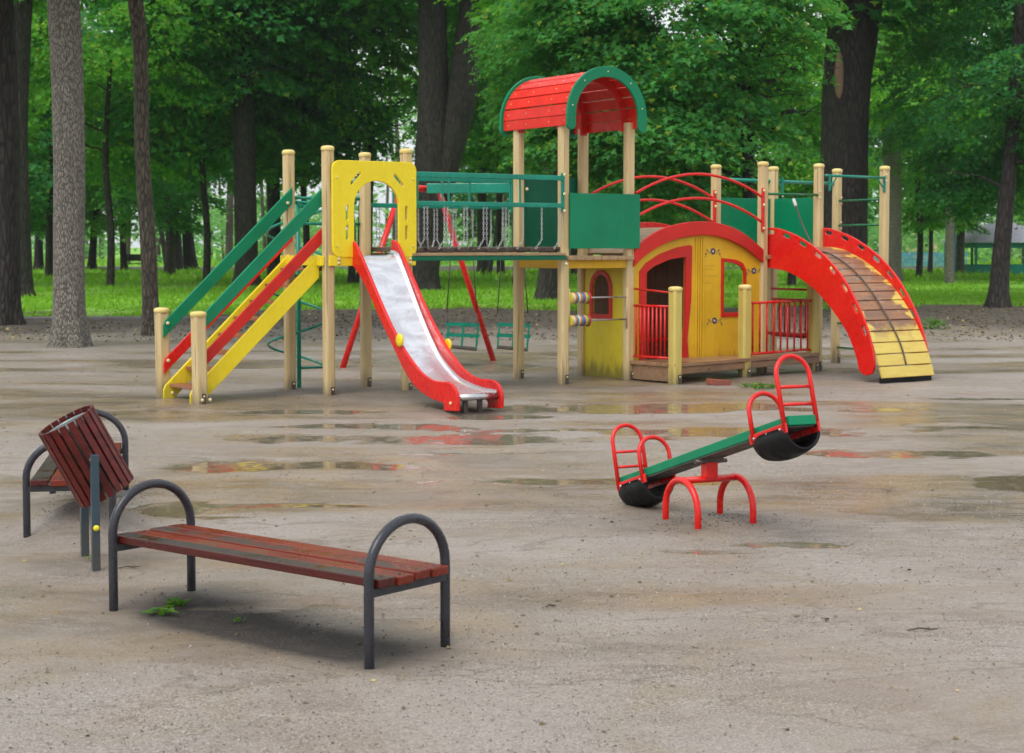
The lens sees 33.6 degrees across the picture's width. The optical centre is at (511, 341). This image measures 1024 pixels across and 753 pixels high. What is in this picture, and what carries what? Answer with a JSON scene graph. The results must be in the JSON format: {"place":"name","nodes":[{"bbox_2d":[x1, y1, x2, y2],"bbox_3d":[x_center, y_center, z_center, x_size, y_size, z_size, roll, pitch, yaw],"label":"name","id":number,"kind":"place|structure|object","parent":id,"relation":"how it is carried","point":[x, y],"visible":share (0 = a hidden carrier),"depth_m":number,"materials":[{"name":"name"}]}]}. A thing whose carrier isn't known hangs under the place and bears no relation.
{"place":"outdoors","nodes":[
{"label":"outdoors","id":0,"kind":"place"},
{"bbox_2d":[24,316,283,320],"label":"footpath","id":1,"kind":"structure","parent":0,"point":[49,318],"depth_m":34.77,"materials":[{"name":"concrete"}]},
{"bbox_2d":[0,248,1023,752],"bbox_3d":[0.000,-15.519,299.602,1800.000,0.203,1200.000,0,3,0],"label":"ground","id":2,"kind":"structure","parent":0,"point":[968,398],"depth_m":8.29,"materials":[{"name":"grey sand"}]},
{"bbox_2d":[0,0,26,324],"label":"broadleaf tree","id":3,"kind":"object","parent":2,"relation":"on","point":[11,311],"visible":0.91,"depth_m":32.57,"materials":[{"name":"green plant"}]},
{"bbox_2d":[28,27,91,153],"bbox_3d":[-22.751,-9.063,62.439,13.732,14.414,13.086,2,4,28],"label":"broadleaf tree","id":4,"kind":"object","parent":2,"relation":"on","point":[32,130],"visible":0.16,"depth_m":62.37,"materials":[{"name":"green plant"}]},
{"bbox_2d":[28,70,103,234],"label":"broadleaf tree","id":5,"kind":"object","parent":2,"relation":"on","point":[33,233],"depth_m":92.17,"materials":[{"name":"green plant"}]},
{"bbox_2d":[14,0,120,296],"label":"broadleaf tree","id":6,"kind":"object","parent":2,"relation":"on","point":[23,10],"visible":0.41,"depth_m":49.58,"materials":[{"name":"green plant"}]},
{"bbox_2d":[44,0,95,347],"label":"broadleaf tree","id":7,"kind":"object","parent":2,"relation":"on","point":[69,326],"visible":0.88,"depth_m":25.42,"materials":[{"name":"grey plant"}]},
{"bbox_2d":[32,17,111,269],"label":"broadleaf tree","id":8,"kind":"object","parent":2,"relation":"on","point":[38,257],"visible":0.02,"depth_m":100.63,"materials":[{"name":"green plant"}]},
{"bbox_2d":[22,409,128,537],"bbox_3d":[-2.473,0.788,9.695,0.479,0.656,1.651,-1,3,-10],"label":"park bench","id":9,"kind":"object","parent":2,"relation":"on","point":[47,477],"visible":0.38,"depth_m":8.89,"materials":[{"name":"grey paint"}]},
{"bbox_2d":[31,130,135,240],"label":"broadleaf tree","id":10,"kind":"object","parent":2,"relation":"on","point":[89,215],"visible":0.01,"depth_m":100.32,"materials":[{"name":"green plant"}]},
{"bbox_2d":[41,126,127,270],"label":"broadleaf tree","id":11,"kind":"object","parent":2,"relation":"on","point":[92,259],"visible":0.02,"depth_m":98.66,"materials":[{"name":"green plant"}]},
{"bbox_2d":[38,405,133,571],"bbox_3d":[-2.039,0.755,8.124,0.433,0.900,0.363,0,3,0],"label":"litter bin","id":12,"kind":"object","parent":2,"relation":"on","point":[86,457],"visible":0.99,"depth_m":8.01,"materials":[{"name":"brown wood"}]},
{"bbox_2d":[28,2,184,275],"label":"broadleaf tree","id":13,"kind":"object","parent":2,"relation":"on","point":[41,180],"visible":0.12,"depth_m":75.28,"materials":[{"name":"green plant"}]},
{"bbox_2d":[31,37,219,269],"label":"broadleaf tree","id":14,"kind":"object","parent":2,"relation":"on","point":[121,224],"visible":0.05,"depth_m":94.84,"materials":[{"name":"green plant"}]},
{"bbox_2d":[127,254,140,263],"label":"garden seat","id":15,"kind":"object","parent":2,"relation":"on","point":[133,257],"visible":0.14,"depth_m":100.05,"materials":[{"name":"metal"}]},
{"bbox_2d":[85,89,197,262],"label":"broadleaf tree","id":16,"kind":"object","parent":2,"relation":"on","point":[162,240],"depth_m":91.71,"materials":[{"name":"green plant"}]},
{"bbox_2d":[127,0,158,335],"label":"broadleaf tree","id":17,"kind":"object","parent":2,"relation":"on","point":[149,281],"visible":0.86,"depth_m":28.79,"materials":[{"name":"brown plant"}]},
{"bbox_2d":[28,0,262,286],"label":"broadleaf tree","id":18,"kind":"object","parent":2,"relation":"on","point":[102,48],"visible":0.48,"depth_m":60.64,"materials":[{"name":"green plant"}]},
{"bbox_2d":[138,605,178,614],"bbox_3d":[-1.490,1.128,7.095,0.175,0.054,0.150,-1,4,-22],"label":"weed","id":19,"kind":"object","parent":2,"relation":"on","point":[164,610],"visible":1,"depth_m":7.09,"materials":[{"name":"green plant"}]},
{"bbox_2d":[81,6,263,270],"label":"broadleaf tree","id":20,"kind":"object","parent":2,"relation":"on","point":[179,264],"visible":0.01,"depth_m":96.55,"materials":[{"name":"green plant"}]},
{"bbox_2d":[163,595,190,606],"bbox_3d":[-1.432,1.117,7.252,0.134,0.049,0.126,1,3,12],"label":"weed","id":21,"kind":"object","parent":2,"relation":"on","point":[175,600],"visible":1,"depth_m":7.24,"materials":[{"name":"green plant"}]},
{"bbox_2d":[91,29,266,275],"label":"broadleaf tree","id":22,"kind":"object","parent":2,"relation":"on","point":[166,208],"visible":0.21,"depth_m":82.59,"materials":[{"name":"green plant"}]},
{"bbox_2d":[130,1,278,268],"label":"broadleaf tree","id":23,"kind":"object","parent":2,"relation":"on","point":[189,254],"visible":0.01,"depth_m":98.54,"materials":[{"name":"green plant"}]},
{"bbox_2d":[80,0,347,280],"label":"broadleaf tree","id":24,"kind":"object","parent":2,"relation":"on","point":[127,108],"visible":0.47,"depth_m":61.87,"materials":[{"name":"green plant"}]},
{"bbox_2d":[173,58,296,180],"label":"broadleaf tree","id":25,"kind":"object","parent":2,"relation":"on","point":[230,175],"visible":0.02,"depth_m":73.74,"materials":[{"name":"green plant"}]},
{"bbox_2d":[80,0,403,287],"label":"broadleaf tree","id":26,"kind":"object","parent":2,"relation":"on","point":[244,175],"visible":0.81,"depth_m":61.04,"materials":[{"name":"green plant"}]},
{"bbox_2d":[147,0,369,276],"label":"broadleaf tree","id":27,"kind":"object","parent":2,"relation":"on","point":[273,199],"visible":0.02,"depth_m":69.59,"materials":[{"name":"green plant"}]},
{"bbox_2d":[118,0,417,267],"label":"broadleaf tree","id":28,"kind":"object","parent":2,"relation":"on","point":[302,176],"visible":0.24,"depth_m":64.45,"materials":[{"name":"green plant"}]},
{"bbox_2d":[108,479,449,669],"bbox_3d":[-0.972,0.950,6.851,1.565,0.656,0.464,3,4,39],"label":"park bench","id":29,"kind":"object","parent":2,"relation":"on","point":[373,572],"visible":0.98,"depth_m":6.66,"materials":[{"name":"grey paint"}]},
{"bbox_2d":[193,0,418,282],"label":"broadleaf tree","id":30,"kind":"object","parent":2,"relation":"on","point":[401,63],"visible":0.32,"depth_m":64.36,"materials":[{"name":"green plant"}]},
{"bbox_2d":[257,0,484,282],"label":"broadleaf tree","id":31,"kind":"object","parent":2,"relation":"on","point":[380,35],"visible":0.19,"depth_m":65.52,"materials":[{"name":"green plant"}]},
{"bbox_2d":[312,0,497,290],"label":"broadleaf tree","id":32,"kind":"object","parent":2,"relation":"on","point":[446,108],"visible":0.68,"depth_m":56.23,"materials":[{"name":"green plant"}]},
{"bbox_2d":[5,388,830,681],"bbox_3d":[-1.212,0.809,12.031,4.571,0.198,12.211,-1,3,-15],"label":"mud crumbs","id":33,"kind":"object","parent":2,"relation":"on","point":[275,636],"visible":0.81,"depth_m":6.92,"materials":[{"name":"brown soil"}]},
{"bbox_2d":[340,183,529,367],"bbox_3d":[-0.691,-0.814,21.992,3.164,2.449,1.423,0,3,-6],"label":"swing set","id":34,"kind":"object","parent":2,"relation":"on","point":[455,188],"visible":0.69,"depth_m":21.71,"materials":[{"name":"teal metal"}]},
{"bbox_2d":[363,3,529,275],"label":"broadleaf tree","id":35,"kind":"object","parent":2,"relation":"on","point":[482,264],"visible":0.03,"depth_m":83.57,"materials":[{"name":"green plant"}]},
{"bbox_2d":[406,20,530,273],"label":"broadleaf tree","id":36,"kind":"object","parent":2,"relation":"on","point":[487,169],"visible":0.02,"depth_m":84.64,"materials":[{"name":"green plant"}]},
{"bbox_2d":[466,64,500,273],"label":"broadleaf tree","id":37,"kind":"object","parent":2,"relation":"on","point":[495,235],"visible":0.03,"depth_m":81.72,"materials":[{"name":"green plant"}]},
{"bbox_2d":[444,157,529,267],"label":"broadleaf tree","id":38,"kind":"object","parent":2,"relation":"on","point":[465,197],"visible":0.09,"depth_m":104.15,"materials":[{"name":"green plant"}]},
{"bbox_2d":[397,0,577,283],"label":"broadleaf tree","id":39,"kind":"object","parent":2,"relation":"on","point":[481,122],"visible":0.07,"depth_m":61.61,"materials":[{"name":"green plant"}]},
{"bbox_2d":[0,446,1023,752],"bbox_3d":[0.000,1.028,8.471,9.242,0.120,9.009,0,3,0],"label":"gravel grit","id":40,"kind":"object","parent":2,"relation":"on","point":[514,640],"visible":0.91,"depth_m":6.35,"materials":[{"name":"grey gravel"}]},
{"bbox_2d":[0,303,1023,341],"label":"forest litter","id":41,"kind":"object","parent":2,"relation":"on","point":[545,338],"visible":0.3,"depth_m":32.41,"materials":[{"name":"brown plant"}]},
{"bbox_2d":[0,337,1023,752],"bbox_3d":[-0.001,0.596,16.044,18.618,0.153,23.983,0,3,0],"label":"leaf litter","id":42,"kind":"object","parent":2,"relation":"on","point":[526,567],"visible":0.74,"depth_m":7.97,"materials":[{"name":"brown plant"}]},
{"bbox_2d":[31,14,1023,266],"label":"wood","id":43,"kind":"object","parent":2,"relation":"on","point":[217,217],"depth_m":137.00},
{"bbox_2d":[32,257,1023,282],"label":"grass","id":44,"kind":"structure","parent":2,"relation":"on","point":[123,274],"depth_m":77.29,"materials":[{"name":"green plant"}]},
{"bbox_2d":[153,66,933,413],"bbox_3d":[1.015,-1.156,18.625,9.516,3.727,3.585,-2,4,-34],"label":"play structure","id":45,"kind":"object","parent":2,"relation":"on","point":[647,298],"visible":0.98,"depth_m":19.08,"materials":[{"name":"yellow wood"}]},
{"bbox_2d":[589,270,611,318],"bbox_3d":[1.035,-0.542,19.642,0.030,0.565,0.430,-2,4,-34],"label":"side window frame","id":46,"kind":"structure","parent":45,"relation":"in","point":[600,272],"depth_m":19.63,"materials":[{"name":"red paint"}]},
{"bbox_2d":[721,258,746,316],"bbox_3d":[2.628,-0.638,20.079,0.395,0.697,0.028,-2,4,-34],"label":"window frame","id":47,"kind":"structure","parent":45,"relation":"in","point":[732,314],"depth_m":19.99,"materials":[{"name":"red paint"}]},
{"bbox_2d":[433,0,666,301],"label":"broadleaf tree","id":48,"kind":"object","parent":2,"relation":"on","point":[547,283],"visible":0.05,"depth_m":45.84,"materials":[{"name":"green plant"}]},
{"bbox_2d":[479,9,670,275],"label":"broadleaf tree","id":49,"kind":"object","parent":2,"relation":"on","point":[573,252],"depth_m":77.74,"materials":[{"name":"green plant"}]},
{"bbox_2d":[456,0,856,222],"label":"maple tree","id":50,"kind":"object","parent":2,"relation":"on","point":[579,34],"visible":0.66,"depth_m":35.87,"materials":[{"name":"green plant"}]},
{"bbox_2d":[569,33,755,224],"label":"broadleaf tree","id":51,"kind":"object","parent":2,"relation":"on","point":[649,216],"visible":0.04,"depth_m":70.52,"materials":[{"name":"green plant"}]},
{"bbox_2d":[611,354,820,528],"bbox_3d":[1.072,0.580,9.315,0.388,1.115,1.847,-2,4,-26],"label":"seesaw","id":52,"kind":"object","parent":2,"relation":"on","point":[783,438],"visible":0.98,"depth_m":9.21,"materials":[{"name":"red paint"}]},
{"bbox_2d":[676,109,760,221],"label":"broadleaf tree","id":53,"kind":"object","parent":2,"relation":"on","point":[696,215],"depth_m":113.42,"materials":[{"name":"green plant"}]},
{"bbox_2d":[706,378,730,385],"bbox_3d":[2.277,0.457,18.681,0.254,0.088,0.120,-1,3,-17],"label":"brick","id":54,"kind":"object","parent":2,"relation":"on","point":[718,382],"visible":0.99,"depth_m":18.63,"materials":[{"name":"red brick"}]},
{"bbox_2d":[737,381,775,388],"bbox_3d":[2.663,0.477,18.362,0.489,0.101,0.474,0,3,0],"label":"weed","id":55,"kind":"object","parent":2,"relation":"on","point":[757,384],"visible":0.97,"depth_m":18.32,"materials":[{"name":"green plant"}]},
{"bbox_2d":[719,28,891,287],"bbox_3d":[10.478,-6.699,61.948,6.904,9.742,6.901,1,3,9],"label":"broadleaf tree","id":56,"kind":"object","parent":2,"relation":"on","point":[803,171],"visible":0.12,"depth_m":60.67,"materials":[{"name":"green plant"}]},
{"bbox_2d":[756,33,902,221],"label":"broadleaf tree","id":57,"kind":"object","parent":2,"relation":"on","point":[875,203],"visible":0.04,"depth_m":89.95,"materials":[{"name":"green plant"}]},
{"bbox_2d":[681,0,1013,302],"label":"broadleaf tree","id":58,"kind":"object","parent":2,"relation":"on","point":[845,107],"visible":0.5,"depth_m":44.12,"materials":[{"name":"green plant"}]},
{"bbox_2d":[807,0,980,281],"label":"broadleaf tree","id":59,"kind":"object","parent":2,"relation":"on","point":[895,226],"visible":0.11,"depth_m":69.42,"materials":[{"name":"green plant"}]},
{"bbox_2d":[877,220,937,261],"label":"distant building","id":60,"kind":"structure","parent":2,"relation":"on","point":[926,245],"depth_m":147.78,"materials":[{"name":"yellow paint"}]},
{"bbox_2d":[882,141,944,273],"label":"broadleaf tree","id":61,"kind":"object","parent":2,"relation":"on","point":[930,261],"visible":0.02,"depth_m":87.78,"materials":[{"name":"green plant"}]},
{"bbox_2d":[875,252,967,265],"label":"picket fence","id":62,"kind":"object","parent":2,"relation":"on","point":[925,262],"visible":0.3,"depth_m":117.85,"materials":[{"name":"blue paint"}]},
{"bbox_2d":[907,627,937,630],"bbox_3d":[1.645,1.151,6.777,0.129,0.011,0.034,-1,4,-24],"label":"twig","id":63,"kind":"object","parent":2,"relation":"on","point":[928,628],"visible":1,"depth_m":6.77,"materials":[{"name":"brown wood"}]},
{"bbox_2d":[868,69,995,276],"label":"broadleaf tree","id":64,"kind":"object","parent":2,"relation":"on","point":[919,226],"visible":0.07,"depth_m":75.75,"materials":[{"name":"green plant"}]},
{"bbox_2d":[921,317,950,329],"bbox_3d":[7.735,-0.335,31.060,0.692,0.288,0.674,0,3,0],"label":"weed","id":65,"kind":"object","parent":2,"relation":"on","point":[933,322],"visible":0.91,"depth_m":31.03,"materials":[{"name":"green plant"}]},
{"bbox_2d":[869,0,1013,283],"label":"broadleaf tree","id":66,"kind":"object","parent":2,"relation":"on","point":[949,247],"visible":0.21,"depth_m":65.83,"materials":[{"name":"green plant"}]},
{"bbox_2d":[868,0,1023,307],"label":"broadleaf tree","id":67,"kind":"object","parent":2,"relation":"on","point":[1003,170],"visible":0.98,"depth_m":43.06,"materials":[{"name":"green plant"}]},
{"bbox_2d":[954,234,955,275],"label":"blue pole","id":68,"kind":"object","parent":2,"relation":"on","point":[955,257],"visible":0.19,"depth_m":77.86,"materials":[{"name":"metal"}]},
{"bbox_2d":[903,127,1014,273],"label":"broadleaf tree","id":69,"kind":"object","parent":2,"relation":"on","point":[960,251],"visible":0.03,"depth_m":81.67,"materials":[{"name":"green plant"}]},
{"bbox_2d":[940,223,1023,273],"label":"pavilion","id":70,"kind":"structure","parent":2,"relation":"on","point":[976,240],"depth_m":82.94,"materials":[{"name":"teal paint"}]},
{"bbox_2d":[962,44,1023,212],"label":"broadleaf tree","id":71,"kind":"object","parent":2,"relation":"on","point":[995,195],"visible":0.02,"depth_m":72.19,"materials":[{"name":"green plant"}]},
{"bbox_2d":[970,2,1023,135],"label":"broadleaf tree","id":72,"kind":"object","parent":2,"relation":"on","point":[1002,21],"visible":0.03,"depth_m":51.27,"materials":[{"name":"green plant"}]},
{"bbox_2d":[1004,123,1023,224],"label":"broadleaf tree","id":73,"kind":"object","parent":2,"relation":"on","point":[1018,216],"visible":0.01,"depth_m":103.56,"materials":[{"name":"green plant"}]},
{"bbox_2d":[21,276,1023,316],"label":"lawn grass","id":74,"kind":"structure","parent":0,"point":[180,297],"depth_m":49.85,"materials":[{"name":"green plant"}]},
{"bbox_2d":[32,2,1013,247],"label":"sky","id":75,"kind":"structure","parent":0,"point":[135,244],"materials":[{"name":"white"}]}
]}

